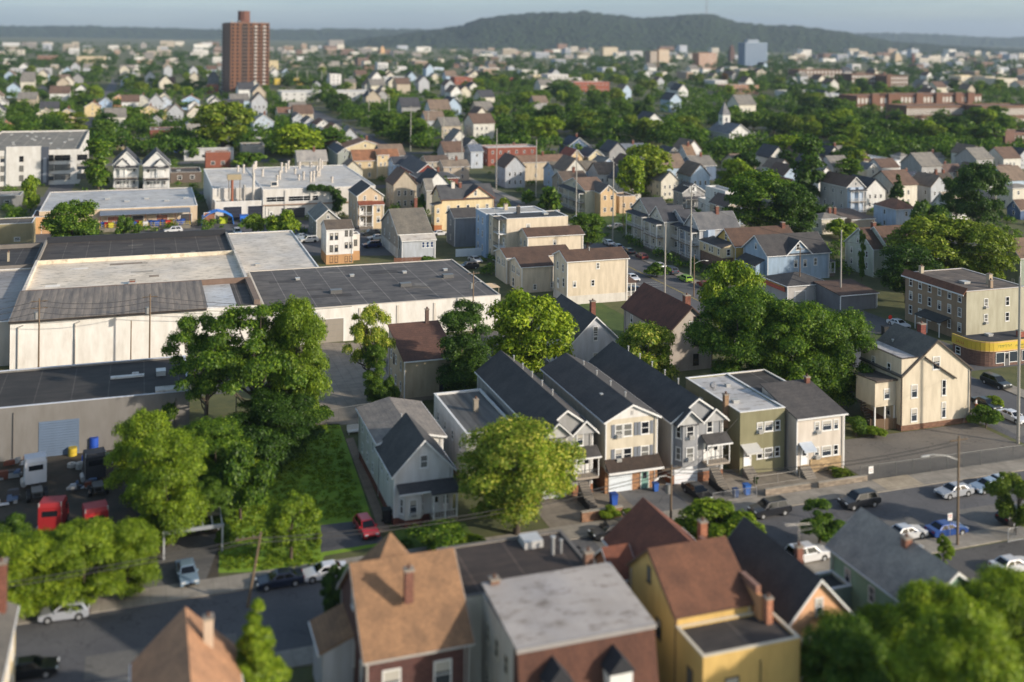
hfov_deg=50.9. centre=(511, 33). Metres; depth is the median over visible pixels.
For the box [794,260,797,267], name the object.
window
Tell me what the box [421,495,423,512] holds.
window
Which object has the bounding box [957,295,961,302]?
window
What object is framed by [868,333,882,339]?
verge
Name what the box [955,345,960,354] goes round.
window
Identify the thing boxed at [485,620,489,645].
window
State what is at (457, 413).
house
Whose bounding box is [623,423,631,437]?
window
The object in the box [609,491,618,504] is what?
wheelie bin
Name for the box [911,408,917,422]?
window
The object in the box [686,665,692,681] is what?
window
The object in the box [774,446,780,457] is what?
window
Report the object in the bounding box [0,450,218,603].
dirt yard
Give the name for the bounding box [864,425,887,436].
shrub
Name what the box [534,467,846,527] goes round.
front yard
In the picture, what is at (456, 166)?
house
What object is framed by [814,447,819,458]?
window
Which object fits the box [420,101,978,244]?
road
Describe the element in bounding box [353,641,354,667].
window
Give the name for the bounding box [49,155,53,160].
window
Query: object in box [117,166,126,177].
bay window
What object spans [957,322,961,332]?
window
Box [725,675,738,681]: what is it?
window
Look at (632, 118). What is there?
tree
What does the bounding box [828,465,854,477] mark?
shrub
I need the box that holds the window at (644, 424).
[641,421,649,434]
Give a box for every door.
[38,418,78,456]
[41,225,49,233]
[107,216,118,221]
[132,215,143,220]
[156,214,167,219]
[180,213,191,222]
[204,212,214,221]
[223,206,241,219]
[247,205,265,217]
[281,207,304,217]
[321,317,343,342]
[431,494,440,512]
[543,489,566,498]
[573,460,581,473]
[582,459,590,473]
[608,473,631,492]
[640,471,648,488]
[674,463,697,484]
[703,443,711,460]
[711,446,719,458]
[743,450,751,466]
[794,290,805,302]
[800,448,807,464]
[1004,352,1009,365]
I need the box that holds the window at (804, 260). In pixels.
[803,259,806,266]
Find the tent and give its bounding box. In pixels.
[201,209,233,225]
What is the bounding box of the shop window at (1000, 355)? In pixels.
[996,352,1003,363]
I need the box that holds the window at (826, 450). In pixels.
[821,445,831,457]
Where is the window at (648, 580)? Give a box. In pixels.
[646,564,650,584]
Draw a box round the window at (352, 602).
[351,587,353,610]
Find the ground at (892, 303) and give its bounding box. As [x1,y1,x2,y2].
[0,37,1023,681]
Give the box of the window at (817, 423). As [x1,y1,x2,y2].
[814,421,819,432]
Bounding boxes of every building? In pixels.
[0,130,88,185]
[0,191,23,208]
[2,42,19,45]
[5,46,19,49]
[7,49,24,55]
[10,68,51,75]
[22,42,36,48]
[38,55,58,63]
[43,43,51,50]
[51,64,58,68]
[63,44,72,51]
[69,48,78,54]
[72,42,78,47]
[77,56,105,63]
[108,45,118,50]
[109,137,147,149]
[137,58,152,63]
[142,52,152,58]
[150,127,180,138]
[158,49,170,55]
[160,41,173,46]
[170,57,178,63]
[170,167,201,182]
[175,41,183,45]
[183,147,233,160]
[190,52,201,57]
[193,43,209,47]
[193,50,207,55]
[205,150,230,167]
[206,84,218,93]
[212,57,221,62]
[240,142,264,154]
[269,60,277,69]
[273,78,303,84]
[277,89,375,100]
[281,55,292,61]
[283,46,292,50]
[295,49,301,55]
[301,49,313,53]
[309,46,317,51]
[323,46,336,49]
[325,49,335,54]
[326,61,338,65]
[327,74,340,87]
[328,40,343,45]
[336,43,343,48]
[339,49,352,54]
[349,76,417,81]
[355,58,368,64]
[356,48,371,53]
[361,60,370,65]
[362,46,377,50]
[362,63,374,68]
[375,62,387,70]
[390,66,406,71]
[391,51,404,56]
[396,45,407,49]
[408,54,421,58]
[412,61,427,69]
[416,47,430,51]
[434,67,443,74]
[450,63,458,67]
[450,76,467,85]
[456,61,466,67]
[462,68,480,73]
[467,62,473,68]
[471,49,485,53]
[474,65,485,69]
[475,202,545,257]
[477,54,492,59]
[479,68,496,74]
[482,51,496,55]
[485,61,497,65]
[487,56,498,61]
[489,204,567,260]
[494,55,511,61]
[501,48,515,54]
[505,65,518,69]
[512,54,525,60]
[517,70,537,77]
[528,75,540,78]
[531,52,548,57]
[541,74,567,80]
[551,59,564,66]
[556,43,566,49]
[562,49,570,55]
[562,55,572,58]
[565,81,608,91]
[569,46,577,55]
[573,52,589,56]
[574,54,586,57]
[597,67,615,73]
[600,47,617,56]
[613,52,624,56]
[626,51,642,56]
[645,51,656,66]
[652,71,666,75]
[653,49,668,66]
[657,46,673,51]
[673,54,683,58]
[676,71,692,78]
[677,45,686,53]
[692,53,716,68]
[699,67,710,73]
[704,79,727,88]
[708,48,718,56]
[715,84,758,93]
[723,66,737,69]
[734,69,748,73]
[775,90,812,98]
[784,56,796,61]
[788,69,841,79]
[791,54,805,58]
[797,50,811,56]
[797,52,808,58]
[817,53,835,58]
[819,58,835,61]
[831,54,847,60]
[839,93,895,111]
[841,73,881,86]
[844,48,858,53]
[846,64,860,69]
[847,51,857,56]
[853,52,866,59]
[876,74,907,86]
[878,56,888,61]
[880,92,981,103]
[884,48,896,53]
[885,103,973,122]
[901,264,1023,337]
[907,48,918,57]
[908,64,923,68]
[911,53,921,57]
[915,58,928,62]
[915,63,928,67]
[921,56,940,63]
[941,57,954,61]
[943,49,955,53]
[948,61,961,66]
[948,75,980,83]
[949,51,961,57]
[952,58,963,60]
[959,103,1023,127]
[960,70,978,74]
[963,57,975,60]
[970,51,980,55]
[973,76,994,84]
[974,62,993,66]
[985,56,997,61]
[985,77,1016,85]
[986,65,1008,71]
[987,67,1002,73]
[993,129,1023,143]
[1002,54,1017,62]
[1010,68,1023,75]
[1014,53,1023,61]
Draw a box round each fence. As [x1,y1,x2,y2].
[322,403,367,422]
[394,256,423,261]
[456,248,481,256]
[716,486,756,500]
[755,471,799,485]
[860,444,1023,480]
[870,418,896,429]
[1008,526,1023,541]
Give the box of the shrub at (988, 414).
[966,404,1004,427]
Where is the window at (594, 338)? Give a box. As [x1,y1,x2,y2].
[593,333,597,340]
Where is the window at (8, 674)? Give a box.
[7,661,9,681]
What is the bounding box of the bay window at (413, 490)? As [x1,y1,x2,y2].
[397,480,430,527]
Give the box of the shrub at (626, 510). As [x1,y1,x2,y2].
[622,508,630,513]
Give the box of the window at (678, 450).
[675,446,680,460]
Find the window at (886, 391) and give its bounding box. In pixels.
[883,388,889,399]
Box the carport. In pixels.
[162,500,223,560]
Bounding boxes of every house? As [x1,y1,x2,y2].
[0,98,8,104]
[0,103,6,119]
[0,557,19,681]
[4,70,16,81]
[7,82,20,97]
[17,92,39,104]
[19,63,28,67]
[20,76,35,91]
[22,72,35,75]
[37,108,50,123]
[38,69,47,83]
[39,101,59,111]
[49,86,70,101]
[56,77,69,85]
[61,106,75,122]
[62,66,72,72]
[65,75,74,91]
[71,62,79,73]
[72,73,83,82]
[75,84,87,94]
[83,64,92,71]
[84,99,101,116]
[99,97,112,109]
[104,108,126,127]
[112,94,121,106]
[112,147,139,189]
[120,65,129,76]
[121,95,139,106]
[129,607,243,681]
[132,66,139,75]
[139,92,148,106]
[140,103,158,117]
[142,147,170,188]
[145,71,155,86]
[148,93,163,115]
[152,115,163,125]
[158,75,172,92]
[159,91,170,98]
[161,95,171,108]
[163,64,171,75]
[166,102,183,120]
[168,77,174,84]
[180,93,199,109]
[185,116,200,131]
[186,103,198,117]
[187,100,200,109]
[188,65,197,74]
[189,72,198,85]
[206,66,216,70]
[206,95,214,102]
[207,70,219,88]
[207,96,221,104]
[217,62,221,72]
[223,99,243,123]
[228,93,248,106]
[235,82,253,98]
[249,84,266,98]
[249,91,267,115]
[251,110,274,136]
[269,68,279,76]
[275,107,313,118]
[287,102,305,106]
[289,111,302,122]
[290,104,312,117]
[294,146,327,165]
[299,115,313,129]
[307,201,339,239]
[308,532,474,681]
[309,80,320,89]
[311,117,327,130]
[320,219,359,264]
[322,122,341,129]
[323,137,340,157]
[327,142,349,164]
[338,125,358,141]
[341,135,378,150]
[341,157,363,176]
[343,79,355,89]
[348,149,399,178]
[348,180,384,229]
[353,70,367,75]
[355,397,459,527]
[362,78,367,89]
[362,88,380,103]
[366,79,385,89]
[368,71,382,78]
[374,144,405,155]
[375,89,388,101]
[380,196,436,260]
[385,76,394,87]
[385,166,417,208]
[387,156,407,175]
[388,307,451,400]
[392,78,410,93]
[396,97,420,113]
[399,155,436,174]
[405,71,415,83]
[409,166,459,183]
[414,75,429,92]
[415,167,449,196]
[419,111,444,127]
[420,155,448,169]
[420,178,433,214]
[423,63,433,76]
[424,99,451,110]
[428,73,438,82]
[430,180,495,230]
[433,117,461,139]
[434,388,516,480]
[436,141,464,159]
[436,155,470,180]
[436,529,658,681]
[440,79,455,95]
[442,70,456,80]
[442,135,457,140]
[444,85,462,103]
[444,96,461,117]
[445,207,475,246]
[447,128,465,140]
[458,85,471,101]
[461,137,477,158]
[463,113,495,138]
[464,144,483,167]
[465,73,474,77]
[465,82,476,91]
[467,106,486,113]
[469,70,477,78]
[470,101,493,114]
[473,90,494,102]
[474,350,601,509]
[481,142,535,165]
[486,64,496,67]
[494,152,526,187]
[494,244,568,283]
[508,255,553,292]
[515,150,562,180]
[517,225,584,248]
[528,95,548,109]
[534,79,551,89]
[538,294,618,361]
[540,353,663,493]
[542,156,596,186]
[547,68,559,73]
[551,166,587,200]
[552,246,636,303]
[553,154,586,173]
[557,177,600,213]
[558,133,589,151]
[559,146,583,160]
[579,146,603,159]
[587,161,616,183]
[588,341,732,496]
[592,155,613,161]
[594,180,617,215]
[594,497,708,585]
[598,139,625,159]
[607,166,640,199]
[613,153,626,163]
[616,83,631,99]
[616,192,635,213]
[620,140,643,159]
[621,282,712,370]
[625,197,666,244]
[626,535,800,681]
[637,111,663,122]
[643,205,683,252]
[644,63,655,73]
[647,170,679,198]
[652,76,664,89]
[659,145,676,152]
[660,92,681,111]
[660,153,683,177]
[666,81,677,91]
[669,83,688,101]
[670,209,695,255]
[672,181,704,208]
[673,138,701,154]
[676,160,710,190]
[677,141,695,157]
[678,205,739,261]
[683,151,716,179]
[685,373,784,479]
[686,65,698,74]
[698,197,704,211]
[698,221,792,264]
[705,185,733,211]
[707,72,718,78]
[708,192,745,226]
[716,66,723,73]
[720,153,755,170]
[721,369,847,479]
[726,94,756,111]
[727,71,737,80]
[727,516,856,681]
[735,231,835,277]
[738,76,753,83]
[753,69,762,78]
[755,143,785,171]
[757,62,767,66]
[762,157,788,176]
[766,176,794,202]
[770,161,795,179]
[785,76,797,83]
[785,145,799,158]
[795,72,807,83]
[795,153,824,165]
[810,74,824,83]
[811,166,831,191]
[811,206,845,233]
[815,89,831,96]
[815,507,970,614]
[817,145,837,157]
[818,171,867,213]
[821,78,838,92]
[822,155,845,172]
[825,208,875,228]
[833,142,842,151]
[839,67,851,72]
[844,220,937,278]
[845,151,871,161]
[851,174,886,209]
[854,321,973,431]
[857,161,879,176]
[865,69,879,73]
[868,155,900,168]
[869,158,899,170]
[871,169,918,205]
[872,198,913,225]
[891,152,906,159]
[899,152,942,172]
[904,168,916,175]
[912,79,928,86]
[912,168,953,179]
[913,171,947,203]
[914,84,931,90]
[918,87,936,92]
[920,71,932,81]
[928,81,946,92]
[930,192,966,219]
[931,149,944,163]
[932,75,945,80]
[940,80,950,92]
[942,163,959,177]
[950,78,962,83]
[950,143,977,163]
[954,147,993,164]
[955,161,970,176]
[958,83,975,91]
[973,186,996,201]
[988,146,1021,167]
[996,165,1023,184]
[997,183,1023,207]
[998,237,1023,284]
[1005,199,1023,219]
[1007,146,1023,168]
[1009,80,1023,92]
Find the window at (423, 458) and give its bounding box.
[419,454,428,468]
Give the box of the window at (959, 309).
[958,307,961,317]
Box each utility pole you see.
[31,298,47,366]
[143,294,157,357]
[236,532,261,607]
[410,115,410,151]
[461,122,462,158]
[467,271,481,332]
[496,130,496,188]
[535,140,536,196]
[575,152,576,214]
[612,162,613,239]
[622,191,623,226]
[654,464,680,518]
[664,223,665,292]
[690,186,691,274]
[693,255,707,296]
[795,247,804,276]
[840,230,841,286]
[921,435,967,544]
[1016,277,1020,443]
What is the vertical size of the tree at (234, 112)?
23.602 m
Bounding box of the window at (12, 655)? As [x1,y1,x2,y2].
[11,642,13,660]
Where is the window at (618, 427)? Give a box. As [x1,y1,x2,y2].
[615,424,622,438]
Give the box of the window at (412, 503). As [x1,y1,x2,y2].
[408,499,417,515]
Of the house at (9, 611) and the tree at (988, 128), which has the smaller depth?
the house at (9, 611)
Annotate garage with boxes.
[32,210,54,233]
[813,278,879,310]
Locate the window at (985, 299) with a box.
[984,298,987,307]
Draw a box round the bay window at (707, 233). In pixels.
[704,230,714,236]
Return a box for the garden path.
[346,437,389,532]
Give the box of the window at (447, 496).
[442,495,448,505]
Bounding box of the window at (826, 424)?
[822,419,832,431]
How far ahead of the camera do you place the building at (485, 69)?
1462.88 m
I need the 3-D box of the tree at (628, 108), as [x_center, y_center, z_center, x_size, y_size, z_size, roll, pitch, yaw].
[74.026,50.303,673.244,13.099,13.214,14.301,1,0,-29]
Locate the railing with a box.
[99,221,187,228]
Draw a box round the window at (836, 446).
[833,444,838,455]
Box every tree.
[0,64,9,73]
[0,82,6,90]
[0,511,32,537]
[0,527,74,619]
[1,124,15,130]
[10,101,30,107]
[21,84,36,91]
[21,174,40,210]
[24,65,36,71]
[31,514,128,613]
[38,199,101,236]
[45,80,56,89]
[48,76,60,80]
[48,110,69,123]
[52,121,68,129]
[60,111,89,129]
[61,71,74,76]
[68,90,87,105]
[75,83,89,88]
[81,138,113,188]
[84,85,104,99]
[88,119,115,138]
[89,65,102,74]
[96,516,162,598]
[97,112,119,125]
[102,407,173,506]
[106,93,115,101]
[114,215,134,233]
[122,77,136,88]
[124,106,142,120]
[125,425,212,546]
[126,516,159,555]
[131,223,142,232]
[134,81,149,93]
[142,124,157,134]
[144,118,156,125]
[151,78,160,87]
[161,311,245,419]
[162,403,178,432]
[163,83,173,91]
[172,83,180,93]
[174,415,256,488]
[180,86,193,95]
[182,142,199,156]
[183,72,189,79]
[188,100,258,146]
[193,476,233,531]
[195,299,325,402]
[201,70,211,76]
[209,439,275,519]
[210,416,244,456]
[213,448,258,468]
[214,521,231,545]
[226,385,329,454]
[230,151,267,166]
[235,597,291,681]
[237,423,295,475]
[238,415,284,456]
[243,213,264,231]
[256,294,333,409]
[262,85,269,91]
[264,490,322,559]
[266,208,301,232]
[267,123,325,157]
[275,409,310,446]
[280,75,294,88]
[308,401,333,422]
[312,531,322,545]
[314,128,352,152]
[315,87,337,101]
[317,66,326,72]
[319,561,352,612]
[320,82,331,86]
[325,93,349,113]
[328,70,342,76]
[342,81,350,89]
[342,301,396,399]
[352,75,363,88]
[356,78,365,85]
[362,343,387,401]
[366,102,383,113]
[366,111,403,131]
[370,115,390,136]
[377,70,386,75]
[384,89,399,98]
[394,117,423,144]
[400,111,417,118]
[400,120,432,136]
[404,518,466,550]
[409,125,434,147]
[412,193,425,209]
[415,109,424,117]
[421,255,435,260]
[436,298,492,391]
[439,110,455,116]
[453,412,585,534]
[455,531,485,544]
[461,99,477,112]
[472,78,485,86]
[472,86,484,94]
[477,71,492,79]
[483,286,578,374]
[489,82,498,87]
[491,104,509,117]
[495,122,518,137]
[496,197,510,206]
[497,74,508,82]
[499,77,510,88]
[511,74,520,82]
[512,113,530,123]
[513,120,530,136]
[517,91,536,104]
[520,80,530,90]
[521,188,535,203]
[527,115,565,144]
[527,116,547,139]
[532,89,552,103]
[532,105,565,121]
[536,186,561,210]
[543,83,555,95]
[550,84,560,97]
[555,85,574,95]
[555,90,567,103]
[562,94,579,106]
[564,105,580,116]
[568,212,605,247]
[569,109,597,136]
[569,116,580,134]
[581,74,594,80]
[584,89,602,99]
[587,97,605,114]
[587,103,601,115]
[592,72,604,80]
[594,116,605,128]
[597,108,620,121]
[600,90,610,102]
[604,67,613,73]
[605,118,620,135]
[606,88,624,99]
[609,74,619,85]
[610,98,627,110]
[611,63,620,71]
[615,75,628,84]
[615,155,645,194]
[615,319,679,379]
[617,143,674,193]
[618,104,636,114]
[621,115,637,132]
[630,117,663,145]
[632,85,646,98]
[633,103,654,115]
[635,79,648,89]
[636,71,645,77]
[641,95,655,108]
[643,262,671,276]
[645,80,658,91]
[654,72,662,76]
[656,121,687,143]
[662,74,672,83]
[673,115,702,131]
[673,496,766,539]
[679,121,699,133]
[681,282,798,374]
[687,74,694,80]
[693,74,703,86]
[697,259,765,338]
[714,157,752,187]
[719,73,729,79]
[722,168,795,226]
[723,85,735,94]
[727,105,744,123]
[728,108,743,123]
[734,151,760,171]
[738,71,750,76]
[740,298,806,355]
[741,112,750,127]
[745,111,763,130]
[745,299,857,395]
[747,69,755,77]
[756,103,773,114]
[757,95,765,101]
[761,111,782,132]
[763,182,822,232]
[766,134,803,149]
[773,77,787,84]
[773,112,793,133]
[776,84,787,89]
[778,149,798,163]
[779,114,803,133]
[786,85,801,98]
[788,134,826,196]
[792,106,815,116]
[797,92,820,106]
[798,497,845,543]
[799,307,877,407]
[800,121,822,136]
[800,606,895,681]
[801,96,825,108]
[802,115,820,128]
[803,90,816,93]
[811,206,826,213]
[813,113,831,137]
[815,92,827,102]
[817,109,829,115]
[820,97,836,112]
[824,112,845,127]
[825,218,857,238]
[827,150,847,157]
[829,134,859,145]
[830,98,854,110]
[830,109,853,115]
[831,117,863,134]
[833,74,843,81]
[834,89,847,92]
[834,139,855,146]
[834,158,863,174]
[839,145,863,160]
[842,124,864,145]
[843,115,872,133]
[847,149,869,163]
[848,86,860,93]
[853,82,871,93]
[855,78,866,82]
[855,601,914,681]
[858,229,865,280]
[859,112,880,118]
[860,91,876,93]
[870,118,885,138]
[870,120,907,135]
[873,242,943,302]
[874,81,887,90]
[875,576,1008,681]
[881,87,893,92]
[882,213,979,269]
[886,599,1023,681]
[887,111,904,125]
[888,174,910,204]
[893,87,908,92]
[896,114,910,124]
[899,125,919,137]
[909,199,951,220]
[911,120,934,136]
[918,124,947,144]
[932,112,950,122]
[935,120,947,124]
[935,534,955,563]
[938,122,962,135]
[938,176,973,218]
[946,79,961,91]
[946,115,971,129]
[946,222,1021,279]
[950,125,972,144]
[951,160,1011,225]
[957,562,1023,677]
[958,131,977,140]
[962,107,987,125]
[970,128,983,143]
[975,80,988,85]
[976,109,997,123]
[976,121,1006,141]
[977,84,983,93]
[981,85,998,96]
[982,471,1023,534]
[987,105,1008,115]
[990,84,1001,96]
[993,79,1007,90]
[994,114,1016,129]
[1000,121,1014,128]
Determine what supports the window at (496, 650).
in the house at (553, 606)
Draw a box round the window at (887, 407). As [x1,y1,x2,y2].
[886,406,890,416]
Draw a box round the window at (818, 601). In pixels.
[814,597,822,616]
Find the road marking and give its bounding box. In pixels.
[494,201,697,300]
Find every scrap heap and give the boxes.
[0,468,21,479]
[0,487,19,505]
[3,457,23,465]
[66,477,96,491]
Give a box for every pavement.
[16,458,1023,624]
[104,525,1023,681]
[469,177,700,286]
[979,379,1023,397]
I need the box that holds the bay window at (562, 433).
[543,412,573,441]
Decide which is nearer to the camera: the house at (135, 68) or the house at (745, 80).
the house at (745, 80)
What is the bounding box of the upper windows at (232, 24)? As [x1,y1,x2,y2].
[232,24,268,43]
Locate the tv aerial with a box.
[784,523,811,530]
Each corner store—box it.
[762,272,821,302]
[952,329,1023,366]
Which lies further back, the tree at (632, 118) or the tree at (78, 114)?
the tree at (632, 118)
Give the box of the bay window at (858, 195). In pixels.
[855,187,862,211]
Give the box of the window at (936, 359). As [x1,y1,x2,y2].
[932,356,940,370]
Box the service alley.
[186,328,713,395]
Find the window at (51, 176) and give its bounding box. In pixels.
[41,174,53,180]
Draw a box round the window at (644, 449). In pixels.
[641,445,648,454]
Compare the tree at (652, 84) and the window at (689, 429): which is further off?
the tree at (652, 84)
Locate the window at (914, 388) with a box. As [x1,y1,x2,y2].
[911,384,917,398]
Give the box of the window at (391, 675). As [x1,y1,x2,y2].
[382,667,400,681]
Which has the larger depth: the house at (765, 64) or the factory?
the house at (765, 64)
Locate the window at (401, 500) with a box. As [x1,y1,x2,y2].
[399,498,403,515]
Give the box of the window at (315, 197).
[288,195,318,201]
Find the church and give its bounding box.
[708,102,754,141]
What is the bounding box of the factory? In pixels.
[203,158,375,219]
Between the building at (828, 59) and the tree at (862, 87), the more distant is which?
the building at (828, 59)
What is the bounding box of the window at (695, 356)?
[693,353,698,365]
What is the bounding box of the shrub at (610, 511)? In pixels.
[598,505,621,518]
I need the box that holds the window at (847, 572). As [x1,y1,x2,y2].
[844,566,850,583]
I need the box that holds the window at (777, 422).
[774,420,780,430]
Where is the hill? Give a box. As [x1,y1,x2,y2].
[325,10,1023,54]
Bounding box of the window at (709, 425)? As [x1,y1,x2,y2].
[706,421,712,433]
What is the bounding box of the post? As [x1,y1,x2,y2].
[130,320,131,359]
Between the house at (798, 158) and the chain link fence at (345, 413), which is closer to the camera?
the chain link fence at (345, 413)
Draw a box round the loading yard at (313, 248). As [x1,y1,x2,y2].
[140,220,393,255]
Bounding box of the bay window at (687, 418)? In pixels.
[673,400,704,467]
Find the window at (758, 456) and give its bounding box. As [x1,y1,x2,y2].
[756,448,762,459]
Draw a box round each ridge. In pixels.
[0,25,435,40]
[853,32,1023,46]
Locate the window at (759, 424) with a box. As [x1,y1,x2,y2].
[757,422,762,432]
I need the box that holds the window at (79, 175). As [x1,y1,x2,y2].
[77,173,86,178]
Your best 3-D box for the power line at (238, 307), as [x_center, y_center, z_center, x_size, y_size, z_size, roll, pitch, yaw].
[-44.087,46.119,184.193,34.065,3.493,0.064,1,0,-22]
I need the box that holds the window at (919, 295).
[918,294,921,303]
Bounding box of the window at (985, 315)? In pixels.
[983,314,987,323]
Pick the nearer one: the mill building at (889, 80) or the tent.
the tent
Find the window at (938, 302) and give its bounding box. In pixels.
[937,300,940,310]
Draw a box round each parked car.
[15,655,59,679]
[38,598,90,624]
[164,226,182,231]
[175,557,198,586]
[233,227,241,232]
[255,567,304,591]
[296,233,307,238]
[299,235,318,242]
[302,559,346,583]
[353,512,379,539]
[362,228,380,235]
[362,240,381,247]
[367,234,380,239]
[434,230,446,235]
[460,260,479,268]
[468,255,482,262]
[588,520,618,541]
[603,239,614,245]
[607,223,623,227]
[611,243,624,248]
[624,248,635,254]
[628,273,639,280]
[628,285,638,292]
[635,252,648,259]
[668,265,678,274]
[677,274,692,282]
[681,480,713,498]
[696,280,705,285]
[747,495,791,519]
[785,540,829,563]
[837,487,880,510]
[886,318,910,327]
[891,522,928,538]
[924,519,968,537]
[934,481,973,499]
[969,476,995,494]
[971,396,1002,410]
[980,371,1011,389]
[988,473,998,478]
[988,554,1023,571]
[995,504,1016,526]
[996,408,1023,424]
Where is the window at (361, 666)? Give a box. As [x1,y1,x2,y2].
[360,659,362,681]
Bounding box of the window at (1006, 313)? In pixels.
[1005,312,1009,321]
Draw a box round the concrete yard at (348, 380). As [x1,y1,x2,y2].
[299,343,396,424]
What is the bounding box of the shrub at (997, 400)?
[987,395,1004,406]
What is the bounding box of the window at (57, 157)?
[55,155,69,160]
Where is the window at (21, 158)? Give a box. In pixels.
[19,156,23,161]
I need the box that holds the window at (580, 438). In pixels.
[577,434,583,446]
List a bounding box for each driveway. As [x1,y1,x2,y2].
[143,534,218,587]
[321,519,381,551]
[619,485,689,510]
[701,478,755,501]
[873,475,923,489]
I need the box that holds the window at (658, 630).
[655,616,661,641]
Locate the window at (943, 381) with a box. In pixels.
[942,379,946,395]
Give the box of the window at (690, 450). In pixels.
[686,447,693,460]
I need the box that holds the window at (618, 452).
[615,448,622,458]
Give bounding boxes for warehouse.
[0,217,35,243]
[0,242,43,365]
[0,355,236,461]
[8,229,259,369]
[39,187,214,231]
[228,230,318,276]
[248,259,500,344]
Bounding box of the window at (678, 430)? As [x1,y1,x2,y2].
[675,426,681,439]
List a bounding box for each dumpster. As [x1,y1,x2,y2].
[219,215,228,223]
[239,214,248,221]
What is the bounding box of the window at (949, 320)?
[947,319,950,328]
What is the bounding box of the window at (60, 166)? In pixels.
[54,164,69,169]
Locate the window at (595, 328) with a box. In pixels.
[593,326,597,336]
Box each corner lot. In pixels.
[469,170,712,280]
[773,297,952,349]
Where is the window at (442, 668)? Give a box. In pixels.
[433,658,451,681]
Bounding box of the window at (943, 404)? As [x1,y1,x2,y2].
[941,402,946,418]
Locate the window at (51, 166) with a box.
[49,164,53,170]
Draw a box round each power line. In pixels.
[7,539,247,582]
[8,543,247,586]
[40,308,144,314]
[43,297,146,303]
[43,301,149,308]
[151,301,351,307]
[151,306,351,310]
[157,297,350,304]
[248,473,668,543]
[254,469,670,538]
[672,444,957,473]
[673,418,737,475]
[673,441,954,470]
[695,191,834,232]
[695,199,840,241]
[846,233,1023,246]
[849,242,1018,255]
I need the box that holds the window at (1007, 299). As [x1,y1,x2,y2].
[1005,296,1009,305]
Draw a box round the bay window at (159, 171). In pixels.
[155,166,164,177]
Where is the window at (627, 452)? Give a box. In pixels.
[623,447,631,457]
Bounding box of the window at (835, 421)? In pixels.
[833,419,838,429]
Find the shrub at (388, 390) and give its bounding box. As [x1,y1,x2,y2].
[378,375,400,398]
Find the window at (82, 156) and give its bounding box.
[77,154,86,159]
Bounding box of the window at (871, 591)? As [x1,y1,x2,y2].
[867,584,874,603]
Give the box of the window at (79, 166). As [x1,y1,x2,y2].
[77,164,86,169]
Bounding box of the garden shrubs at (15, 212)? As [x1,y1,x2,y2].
[0,98,1023,279]
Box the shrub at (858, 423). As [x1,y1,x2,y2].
[845,415,866,436]
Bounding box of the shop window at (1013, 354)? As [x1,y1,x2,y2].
[1009,350,1017,361]
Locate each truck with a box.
[20,451,47,502]
[36,495,68,530]
[79,447,108,496]
[82,499,108,521]
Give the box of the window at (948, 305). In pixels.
[947,303,950,313]
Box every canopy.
[0,41,1023,93]
[0,73,1023,160]
[486,283,498,292]
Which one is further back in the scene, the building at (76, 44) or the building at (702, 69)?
the building at (76, 44)
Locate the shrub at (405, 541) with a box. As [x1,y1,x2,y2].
[400,538,412,545]
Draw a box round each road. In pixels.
[15,471,1023,681]
[25,185,385,199]
[35,78,117,243]
[106,159,291,165]
[277,99,1023,442]
[369,127,765,135]
[408,140,875,153]
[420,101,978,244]
[667,197,819,204]
[967,363,1023,370]
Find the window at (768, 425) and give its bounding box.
[764,421,772,432]
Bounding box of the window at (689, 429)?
[686,426,693,439]
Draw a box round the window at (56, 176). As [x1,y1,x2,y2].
[54,174,69,179]
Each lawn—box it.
[218,424,377,572]
[395,522,470,548]
[578,303,626,348]
[595,212,631,225]
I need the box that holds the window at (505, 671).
[503,651,507,678]
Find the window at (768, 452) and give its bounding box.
[763,447,773,458]
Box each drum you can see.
[68,446,76,456]
[89,436,98,448]
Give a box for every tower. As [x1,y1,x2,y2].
[220,11,269,92]
[728,44,734,60]
[738,39,766,65]
[890,51,901,62]
[911,53,914,63]
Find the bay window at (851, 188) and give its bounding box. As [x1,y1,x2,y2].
[847,187,854,209]
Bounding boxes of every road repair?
[84,633,236,680]
[593,539,605,547]
[795,516,933,545]
[955,500,1023,528]
[971,402,1023,435]
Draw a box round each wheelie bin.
[381,506,391,523]
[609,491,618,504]
[652,481,658,491]
[732,487,738,497]
[742,482,751,494]
[881,325,888,334]
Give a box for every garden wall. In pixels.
[580,505,622,521]
[764,482,810,495]
[817,474,867,487]
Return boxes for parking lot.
[844,423,1023,480]
[934,538,1023,583]
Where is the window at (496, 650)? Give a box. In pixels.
[494,635,498,661]
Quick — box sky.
[0,0,1023,37]
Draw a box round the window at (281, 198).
[266,196,284,202]
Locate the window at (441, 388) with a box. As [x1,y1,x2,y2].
[439,381,445,391]
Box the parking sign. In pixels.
[948,513,951,537]
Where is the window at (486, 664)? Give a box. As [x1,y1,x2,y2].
[484,661,488,681]

